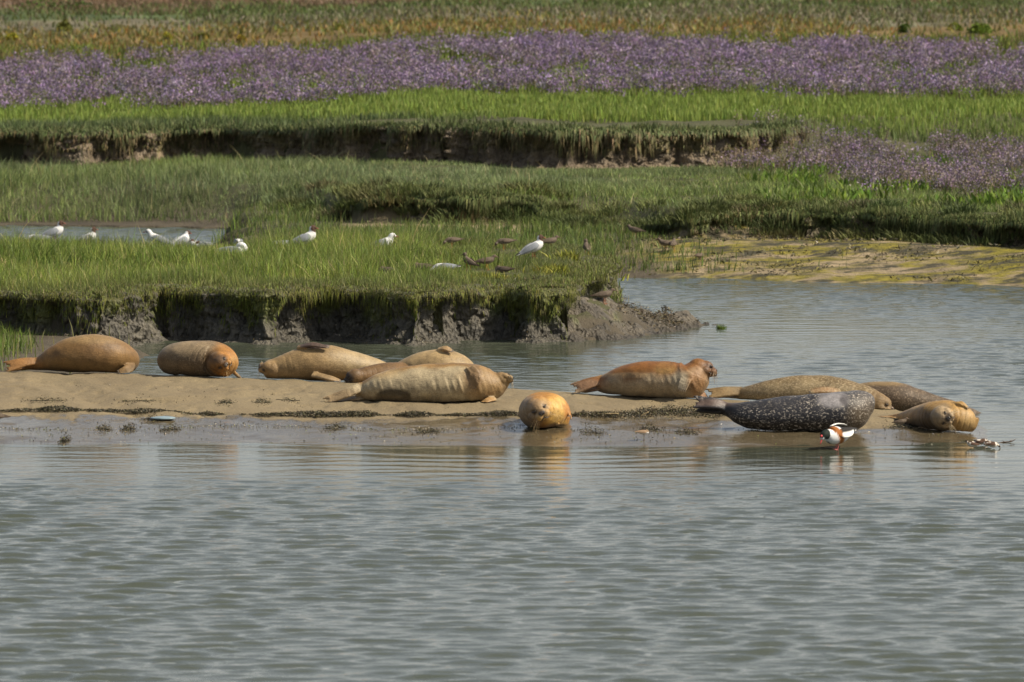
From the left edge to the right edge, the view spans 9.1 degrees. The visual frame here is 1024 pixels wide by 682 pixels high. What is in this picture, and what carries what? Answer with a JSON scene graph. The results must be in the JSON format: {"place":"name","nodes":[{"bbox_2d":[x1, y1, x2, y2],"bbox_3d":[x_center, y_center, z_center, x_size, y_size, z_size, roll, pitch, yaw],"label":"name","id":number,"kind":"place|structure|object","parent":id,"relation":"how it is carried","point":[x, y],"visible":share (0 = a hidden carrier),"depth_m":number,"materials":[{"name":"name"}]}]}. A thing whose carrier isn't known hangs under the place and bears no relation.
{"place":"outdoors","nodes":[
{"label":"outdoors","id":0,"kind":"place"},
{"bbox_2d":[0,255,625,345],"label":"mud bank","id":1,"kind":"structure","parent":0,"point":[443,324],"depth_m":72.33,"materials":[{"name":"brown soil"}]},
{"bbox_2d":[0,248,634,342],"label":"turf fringe","id":2,"kind":"object","parent":1,"relation":"on","point":[583,270],"visible":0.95,"depth_m":72.42,"materials":[{"name":"green plant"}]},
{"bbox_2d":[9,275,699,344],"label":"bank debris","id":3,"kind":"object","parent":1,"relation":"on","point":[664,308],"visible":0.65,"depth_m":74.09,"materials":[{"name":"brown soil"}]},
{"bbox_2d":[0,124,804,168],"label":"mud bank","id":4,"kind":"structure","parent":0,"point":[540,156],"depth_m":103.61,"materials":[{"name":"brown soil"}]},
{"bbox_2d":[0,114,808,161],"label":"bank fringe","id":5,"kind":"object","parent":4,"relation":"on","point":[551,130],"visible":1,"depth_m":103.72,"materials":[{"name":"green plant"}]},
{"bbox_2d":[0,371,987,448],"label":"sandbank","id":6,"kind":"structure","parent":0,"point":[94,390],"depth_m":60.21,"materials":[{"name":"brown sand"}]},
{"bbox_2d":[0,413,10,418],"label":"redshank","id":7,"kind":"object","parent":6,"relation":"on","point":[3,415],"visible":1,"depth_m":59.71,"materials":[{"name":"brown"}]},
{"bbox_2d":[21,395,70,403],"bbox_3d":[-4.474,0.565,61.612,0.519,0.063,0.665,0,4,0],"label":"seaweed clump","id":8,"kind":"object","parent":6,"relation":"on","point":[45,400],"visible":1,"depth_m":61.56,"materials":[{"name":"brown plant"}]},
{"bbox_2d":[57,435,71,444],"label":"seaweed clump","id":9,"kind":"object","parent":6,"relation":"on","point":[63,439],"visible":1,"depth_m":58.91,"materials":[{"name":"plant"}]},
{"bbox_2d":[3,334,139,373],"bbox_3d":[-4.410,0.128,64.027,1.355,0.403,0.544,0,4,0],"label":"seal","id":10,"kind":"object","parent":6,"relation":"on","point":[92,353],"visible":1,"depth_m":63.84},
{"bbox_2d":[95,423,112,432],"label":"seaweed clump","id":11,"kind":"object","parent":6,"relation":"on","point":[103,428],"visible":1,"depth_m":59.67,"materials":[{"name":"plant"}]},
{"bbox_2d":[116,419,139,432],"bbox_3d":[-3.580,0.806,59.783,0.240,0.085,0.816,0,4,0],"label":"seaweed clump","id":12,"kind":"object","parent":6,"relation":"on","point":[127,426],"visible":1,"depth_m":59.74,"materials":[{"name":"plant"}]},
{"bbox_2d":[111,394,160,404],"bbox_3d":[-3.601,0.572,61.606,0.490,0.072,0.771,0,4,0],"label":"seaweed clump","id":13,"kind":"object","parent":6,"relation":"on","point":[136,401],"visible":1,"depth_m":61.53,"materials":[{"name":"brown plant"}]},
{"bbox_2d":[137,413,159,422],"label":"seaweed clump","id":14,"kind":"object","parent":6,"relation":"on","point":[148,418],"visible":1,"depth_m":60.31,"materials":[{"name":"plant"}]},
{"bbox_2d":[151,416,175,419],"bbox_3d":[-3.290,0.726,60.317,0.246,0.038,0.157,0,4,0],"label":"washed up scrap","id":15,"kind":"object","parent":6,"relation":"on","point":[163,418],"visible":1,"depth_m":60.26,"materials":[{"name":"white plastic"}]},
{"bbox_2d":[156,423,180,433],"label":"seaweed clump","id":16,"kind":"object","parent":6,"relation":"on","point":[170,429],"visible":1,"depth_m":59.69,"materials":[{"name":"plant"}]},
{"bbox_2d":[157,341,241,377],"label":"seal","id":17,"kind":"object","parent":6,"relation":"on","point":[206,358],"visible":1,"depth_m":63.46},
{"bbox_2d":[216,399,234,406],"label":"seaweed clump","id":18,"kind":"object","parent":6,"relation":"on","point":[224,401],"visible":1,"depth_m":61.26,"materials":[{"name":"brown plant"}]},
{"bbox_2d":[251,396,270,405],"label":"seaweed clump","id":19,"kind":"object","parent":6,"relation":"on","point":[260,399],"visible":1,"depth_m":61.37,"materials":[{"name":"plant"}]},
{"bbox_2d":[276,397,300,402],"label":"seaweed clump","id":20,"kind":"object","parent":6,"relation":"on","point":[283,399],"visible":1,"depth_m":61.54,"materials":[{"name":"plant"}]},
{"bbox_2d":[257,342,386,381],"bbox_3d":[-1.796,0.219,63.312,1.480,0.426,0.492,0,4,-7],"label":"seal","id":21,"kind":"object","parent":6,"relation":"on","point":[312,361],"visible":0.9,"depth_m":63.22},
{"bbox_2d":[324,421,351,430],"bbox_3d":[-1.639,0.797,59.824,0.296,0.064,0.682,0,4,0],"label":"seaweed clump","id":22,"kind":"object","parent":6,"relation":"on","point":[338,426],"visible":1,"depth_m":59.77,"materials":[{"name":"plant"}]},
{"bbox_2d":[344,362,407,382],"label":"seal","id":23,"kind":"object","parent":6,"relation":"on","point":[362,374],"visible":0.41,"depth_m":62.92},
{"bbox_2d":[323,363,513,402],"bbox_3d":[-0.899,0.408,61.466,1.838,0.396,0.463,0,4,0],"label":"seal","id":24,"kind":"object","parent":6,"relation":"on","point":[447,382],"visible":1,"depth_m":61.33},
{"bbox_2d":[411,426,443,435],"bbox_3d":[-0.783,0.837,59.460,0.319,0.058,0.726,0,4,0],"label":"seaweed clump","id":25,"kind":"object","parent":6,"relation":"on","point":[428,431],"visible":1,"depth_m":59.47,"materials":[{"name":"brown plant"}]},
{"bbox_2d":[399,346,472,365],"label":"seal","id":26,"kind":"object","parent":6,"relation":"on","point":[444,354],"visible":0.39,"depth_m":62.99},
{"bbox_2d":[0,384,970,443],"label":"seaweed wrack","id":27,"kind":"object","parent":6,"relation":"on","point":[500,413],"visible":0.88,"depth_m":60.51,"materials":[{"name":"brown plant"}]},
{"bbox_2d":[519,392,571,430],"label":"seal","id":28,"kind":"object","parent":6,"relation":"on","point":[542,410],"visible":1,"depth_m":59.55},
{"bbox_2d":[574,426,609,437],"bbox_3d":[0.740,0.836,59.323,0.355,0.075,0.721,0,4,0],"label":"seaweed clump","id":29,"kind":"object","parent":6,"relation":"on","point":[588,432],"visible":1,"depth_m":59.29,"materials":[{"name":"plant"}]},
{"bbox_2d":[634,429,648,439],"bbox_3d":[1.191,0.863,58.832,0.144,0.100,0.056,-1,4,-20],"label":"plover","id":30,"kind":"object","parent":6,"relation":"on","point":[644,432],"visible":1,"depth_m":58.82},
{"bbox_2d":[570,358,717,397],"bbox_3d":[1.300,0.375,61.901,1.466,0.436,0.440,1,4,21],"label":"seal","id":31,"kind":"object","parent":6,"relation":"on","point":[669,379],"visible":0.98,"depth_m":61.70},
{"bbox_2d":[633,424,665,432],"bbox_3d":[1.276,0.816,59.484,0.319,0.073,0.709,0,4,0],"label":"seaweed clump","id":32,"kind":"object","parent":6,"relation":"on","point":[651,427],"visible":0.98,"depth_m":59.47,"materials":[{"name":"plant"}]},
{"bbox_2d":[670,425,702,435],"bbox_3d":[1.606,0.835,59.382,0.324,0.050,0.714,0,4,0],"label":"seaweed clump","id":33,"kind":"object","parent":6,"relation":"on","point":[686,431],"visible":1,"depth_m":59.30,"materials":[{"name":"plant"}]},
{"bbox_2d":[693,390,874,430],"bbox_3d":[2.534,0.648,59.565,1.703,0.373,0.449,0,4,0],"label":"seal","id":34,"kind":"object","parent":6,"relation":"on","point":[823,411],"visible":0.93,"depth_m":59.41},
{"bbox_2d":[706,375,893,409],"bbox_3d":[2.775,0.578,61.743,1.852,0.485,0.489,0,4,0],"label":"seal","id":35,"kind":"object","parent":6,"relation":"on","point":[797,385],"visible":0.69,"depth_m":61.69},
{"bbox_2d":[891,417,908,423],"bbox_3d":[3.636,0.768,59.855,0.182,0.108,0.058,-1,4,-10],"label":"sandpiper","id":36,"kind":"object","parent":6,"relation":"on","point":[901,421],"visible":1,"depth_m":59.84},
{"bbox_2d":[883,423,917,429],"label":"seaweed clump","id":37,"kind":"object","parent":6,"relation":"on","point":[898,427],"visible":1,"depth_m":59.95,"materials":[{"name":"brown plant"}]},
{"bbox_2d":[860,382,980,413],"bbox_3d":[3.911,0.581,62.219,1.324,0.368,0.352,1,4,8],"label":"seal","id":38,"kind":"object","parent":6,"relation":"on","point":[902,396],"visible":0.43,"depth_m":62.10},
{"bbox_2d":[879,400,978,433],"bbox_3d":[3.821,0.696,60.195,0.440,0.329,1.400,-3,5,-35],"label":"seal","id":39,"kind":"object","parent":6,"relation":"on","point":[946,415],"visible":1,"depth_m":59.73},
{"bbox_2d":[0,225,1023,681],"bbox_3d":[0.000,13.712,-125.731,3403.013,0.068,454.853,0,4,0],"label":"water","id":40,"kind":"structure","parent":0,"point":[304,563],"depth_m":50.11,"materials":[{"name":"grey liquid"}]},
{"bbox_2d":[26,234,55,241],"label":"gull","id":41,"kind":"object","parent":40,"relation":"on","point":[40,237],"visible":0.23,"depth_m":92.33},
{"bbox_2d":[42,220,65,238],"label":"gull","id":42,"kind":"object","parent":40,"relation":"on","point":[58,228],"visible":0.66,"depth_m":92.91,"materials":[{"name":"white"}]},
{"bbox_2d":[76,227,97,243],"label":"gull","id":43,"kind":"object","parent":40,"relation":"on","point":[94,229],"visible":0.42,"depth_m":92.53,"materials":[{"name":"white"}]},
{"bbox_2d":[143,229,170,244],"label":"gull","id":44,"kind":"object","parent":40,"relation":"on","point":[149,232],"visible":0.62,"depth_m":92.20,"materials":[{"name":"white"}]},
{"bbox_2d":[171,230,191,245],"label":"gull","id":45,"kind":"object","parent":40,"relation":"on","point":[186,234],"visible":0.54,"depth_m":91.80,"materials":[{"name":"white"}]},
{"bbox_2d":[196,241,216,244],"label":"gull","id":46,"kind":"object","parent":40,"relation":"on","point":[197,242],"visible":0.42,"depth_m":91.22,"materials":[{"name":"grey"}]},
{"bbox_2d":[716,324,726,328],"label":"water weed","id":47,"kind":"object","parent":40,"relation":"on","point":[720,326],"visible":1,"depth_m":74.51,"materials":[{"name":"green plant"}]},
{"bbox_2d":[820,423,856,449],"bbox_3d":[2.971,0.867,58.283,0.211,0.239,0.576,3,5,38],"label":"shelduck","id":48,"kind":"object","parent":40,"relation":"on","point":[837,435],"visible":1,"depth_m":58.18,"materials":[{"name":"white"}]},
{"bbox_2d":[964,440,981,446],"bbox_3d":[4.204,0.935,58.401,0.152,0.065,0.073,-2,4,-28],"label":"duckling","id":49,"kind":"object","parent":40,"relation":"on","point":[971,444],"visible":1,"depth_m":58.38},
{"bbox_2d":[973,439,983,443],"bbox_3d":[4.285,0.929,58.560,0.139,0.056,0.069,2,5,30],"label":"duckling","id":50,"kind":"object","parent":40,"relation":"on","point":[979,441],"visible":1,"depth_m":58.54},
{"bbox_2d":[985,442,1000,447],"bbox_3d":[4.379,0.951,58.341,0.156,0.069,0.073,-3,5,-38],"label":"duckling","id":51,"kind":"object","parent":40,"relation":"on","point":[992,444],"visible":1,"depth_m":58.32},
{"bbox_2d":[0,0,1023,373],"bbox_3d":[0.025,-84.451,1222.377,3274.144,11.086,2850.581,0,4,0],"label":"marsh ground","id":52,"kind":"structure","parent":0,"point":[910,270],"depth_m":89.75,"materials":[{"name":"green plant"}]},
{"bbox_2d":[4,32,18,40],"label":"flowering bush","id":53,"kind":"object","parent":52,"relation":"on","point":[13,35],"visible":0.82,"depth_m":152.76,"materials":[{"name":"yellow plant"}]},
{"bbox_2d":[1,0,102,10],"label":"marsh bush","id":54,"kind":"object","parent":52,"relation":"on","point":[54,4],"visible":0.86,"depth_m":180.39,"materials":[{"name":"green plant"}]},
{"bbox_2d":[0,317,119,373],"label":"tide edge grass","id":55,"kind":"structure","parent":52,"relation":"on","point":[6,345],"depth_m":69.09,"materials":[{"name":"green plant"}]},
{"bbox_2d":[56,18,73,31],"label":"marsh bush","id":56,"kind":"object","parent":52,"relation":"on","point":[64,24],"visible":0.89,"depth_m":161.24,"materials":[{"name":"green plant"}]},
{"bbox_2d":[162,32,173,39],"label":"flowering bush","id":57,"kind":"object","parent":52,"relation":"on","point":[167,34],"visible":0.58,"depth_m":151.92,"materials":[{"name":"yellow plant"}]},
{"bbox_2d":[194,32,210,39],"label":"marsh bush","id":58,"kind":"object","parent":52,"relation":"on","point":[202,34],"visible":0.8,"depth_m":152.28,"materials":[{"name":"green plant"}]},
{"bbox_2d":[216,242,246,256],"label":"gull","id":59,"kind":"object","parent":52,"relation":"on","point":[243,244],"visible":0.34,"depth_m":79.22,"materials":[{"name":"white"}]},
{"bbox_2d":[236,34,246,41],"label":"flowering bush","id":60,"kind":"object","parent":52,"relation":"on","point":[240,36],"visible":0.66,"depth_m":151.62,"materials":[{"name":"yellow plant"}]},
{"bbox_2d":[0,204,585,336],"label":"island grass","id":61,"kind":"structure","parent":52,"relation":"on","point":[91,262],"depth_m":76.96,"materials":[{"name":"green plant"}]},
{"bbox_2d":[290,225,317,243],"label":"gull","id":62,"kind":"object","parent":52,"relation":"on","point":[312,231],"visible":0.56,"depth_m":81.11,"materials":[{"name":"white"}]},
{"bbox_2d":[334,23,345,29],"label":"marsh bush","id":63,"kind":"object","parent":52,"relation":"on","point":[338,25],"visible":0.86,"depth_m":157.86,"materials":[{"name":"green plant"}]},
{"bbox_2d":[378,233,397,244],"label":"gull","id":64,"kind":"object","parent":52,"relation":"on","point":[391,235],"visible":0.35,"depth_m":80.73,"materials":[{"name":"white"}]},
{"bbox_2d":[379,266,397,271],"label":"redshank","id":65,"kind":"object","parent":52,"relation":"on","point":[381,267],"visible":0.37,"depth_m":75.44,"materials":[{"name":"brown"}]},
{"bbox_2d":[413,263,433,269],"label":"redshank","id":66,"kind":"object","parent":52,"relation":"on","point":[421,264],"visible":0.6,"depth_m":76.06,"materials":[{"name":"brown"}]},
{"bbox_2d":[346,197,527,224],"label":"mud bank","id":67,"kind":"structure","parent":52,"relation":"on","point":[412,218],"depth_m":91.52,"materials":[{"name":"brown soil"}]},
{"bbox_2d":[433,263,461,268],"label":"gull","id":68,"kind":"object","parent":52,"relation":"on","point":[446,264],"visible":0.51,"depth_m":75.94,"materials":[{"name":"white"}]},
{"bbox_2d":[442,237,463,246],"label":"redshank","id":69,"kind":"object","parent":52,"relation":"on","point":[451,239],"visible":0.91,"depth_m":81.61,"materials":[{"name":"brown"}]},
{"bbox_2d":[462,252,478,268],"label":"redshank","id":70,"kind":"object","parent":52,"relation":"on","point":[470,261],"visible":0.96,"depth_m":76.62,"materials":[{"name":"brown"}]},
{"bbox_2d":[476,255,498,269],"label":"redshank","id":71,"kind":"object","parent":52,"relation":"on","point":[488,260],"visible":1,"depth_m":76.67,"materials":[{"name":"brown"}]},
{"bbox_2d":[493,238,515,248],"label":"redshank","id":72,"kind":"object","parent":52,"relation":"on","point":[503,241],"visible":1,"depth_m":81.13,"materials":[{"name":"brown"}]},
{"bbox_2d":[495,265,515,272],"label":"redshank","id":73,"kind":"object","parent":52,"relation":"on","point":[501,269],"visible":0.98,"depth_m":75.76,"materials":[{"name":"brown"}]},
{"bbox_2d":[0,24,1023,110],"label":"sea lavender","id":74,"kind":"object","parent":52,"relation":"on","point":[671,53],"visible":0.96,"depth_m":125.56,"materials":[{"name":"purple plant"}]},
{"bbox_2d":[0,145,1023,224],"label":"marsh grass","id":75,"kind":"structure","parent":52,"relation":"on","point":[219,171],"depth_m":98.90,"materials":[{"name":"green plant"}]},
{"bbox_2d":[210,197,847,303],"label":"marsh grass","id":76,"kind":"structure","parent":52,"relation":"on","point":[539,227],"depth_m":88.07,"materials":[{"name":"green plant"}]},
{"bbox_2d":[515,235,544,256],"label":"gull","id":77,"kind":"object","parent":52,"relation":"on","point":[537,244],"visible":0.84,"depth_m":79.50,"materials":[{"name":"white"}]},
{"bbox_2d":[543,235,560,243],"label":"redshank","id":78,"kind":"object","parent":52,"relation":"on","point":[550,240],"visible":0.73,"depth_m":81.36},
{"bbox_2d":[583,239,590,250],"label":"redshank","id":79,"kind":"object","parent":52,"relation":"on","point":[586,246],"visible":0.91,"depth_m":83.25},
{"bbox_2d":[590,288,617,301],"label":"redshank","id":80,"kind":"object","parent":52,"relation":"on","point":[604,294],"visible":1,"depth_m":73.85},
{"bbox_2d":[625,224,645,232],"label":"redshank","id":81,"kind":"object","parent":52,"relation":"on","point":[634,229],"visible":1,"depth_m":87.76,"materials":[{"name":"grey"}]},
{"bbox_2d":[263,176,1023,246],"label":"bank fringe","id":82,"kind":"object","parent":52,"relation":"on","point":[476,203],"visible":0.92,"depth_m":88.10,"materials":[{"name":"green plant"}]},
{"bbox_2d":[654,238,677,249],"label":"redshank","id":83,"kind":"object","parent":52,"relation":"on","point":[664,243],"visible":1,"depth_m":86.26,"materials":[{"name":"brown"}]},
{"bbox_2d":[669,238,676,246],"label":"redshank","id":84,"kind":"object","parent":52,"relation":"on","point":[673,242],"visible":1,"depth_m":86.17,"materials":[{"name":"brown"}]},
{"bbox_2d":[694,252,703,257],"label":"redshank","id":85,"kind":"object","parent":52,"relation":"on","point":[698,255],"visible":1,"depth_m":85.54,"materials":[{"name":"brown"}]},
{"bbox_2d":[601,229,1023,281],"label":"beach weed","id":86,"kind":"object","parent":52,"relation":"on","point":[836,239],"visible":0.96,"depth_m":85.43,"materials":[{"name":"green plant"}]},
{"bbox_2d":[702,104,1023,207],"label":"sea lavender","id":87,"kind":"object","parent":52,"relation":"on","point":[884,166],"visible":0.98,"depth_m":98.25,"materials":[{"name":"purple plant"}]},
{"bbox_2d":[897,23,912,32],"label":"marsh bush","id":88,"kind":"object","parent":52,"relation":"on","point":[903,28],"visible":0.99,"depth_m":150.25,"materials":[{"name":"green plant"}]},
{"bbox_2d":[946,22,962,30],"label":"marsh bush","id":89,"kind":"object","parent":52,"relation":"on","point":[954,24],"visible":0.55,"depth_m":154.39,"materials":[{"name":"green plant"}]},
{"bbox_2d":[966,22,994,33],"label":"marsh bush","id":90,"kind":"object","parent":52,"relation":"on","point":[979,28],"visible":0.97,"depth_m":150.44,"materials":[{"name":"green plant"}]},
{"bbox_2d":[0,0,1023,63],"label":"dry grass","id":91,"kind":"structure","parent":0,"point":[858,9],"depth_m":162.09,"materials":[{"name":"green plant"}]},
{"bbox_2d":[0,63,1023,148],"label":"marsh grass","id":92,"kind":"structure","parent":0,"point":[608,107],"depth_m":110.18,"materials":[{"name":"green plant"}]},
{"bbox_2d":[543,274,708,341],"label":"mud point","id":93,"kind":"structure","parent":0,"point":[597,332],"depth_m":73.31,"materials":[{"name":"soil"}]},
{"bbox_2d":[634,212,1023,244],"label":"mud bank","id":94,"kind":"structure","parent":0,"point":[822,227],"depth_m":87.47,"materials":[{"name":"brown soil"}]}
]}

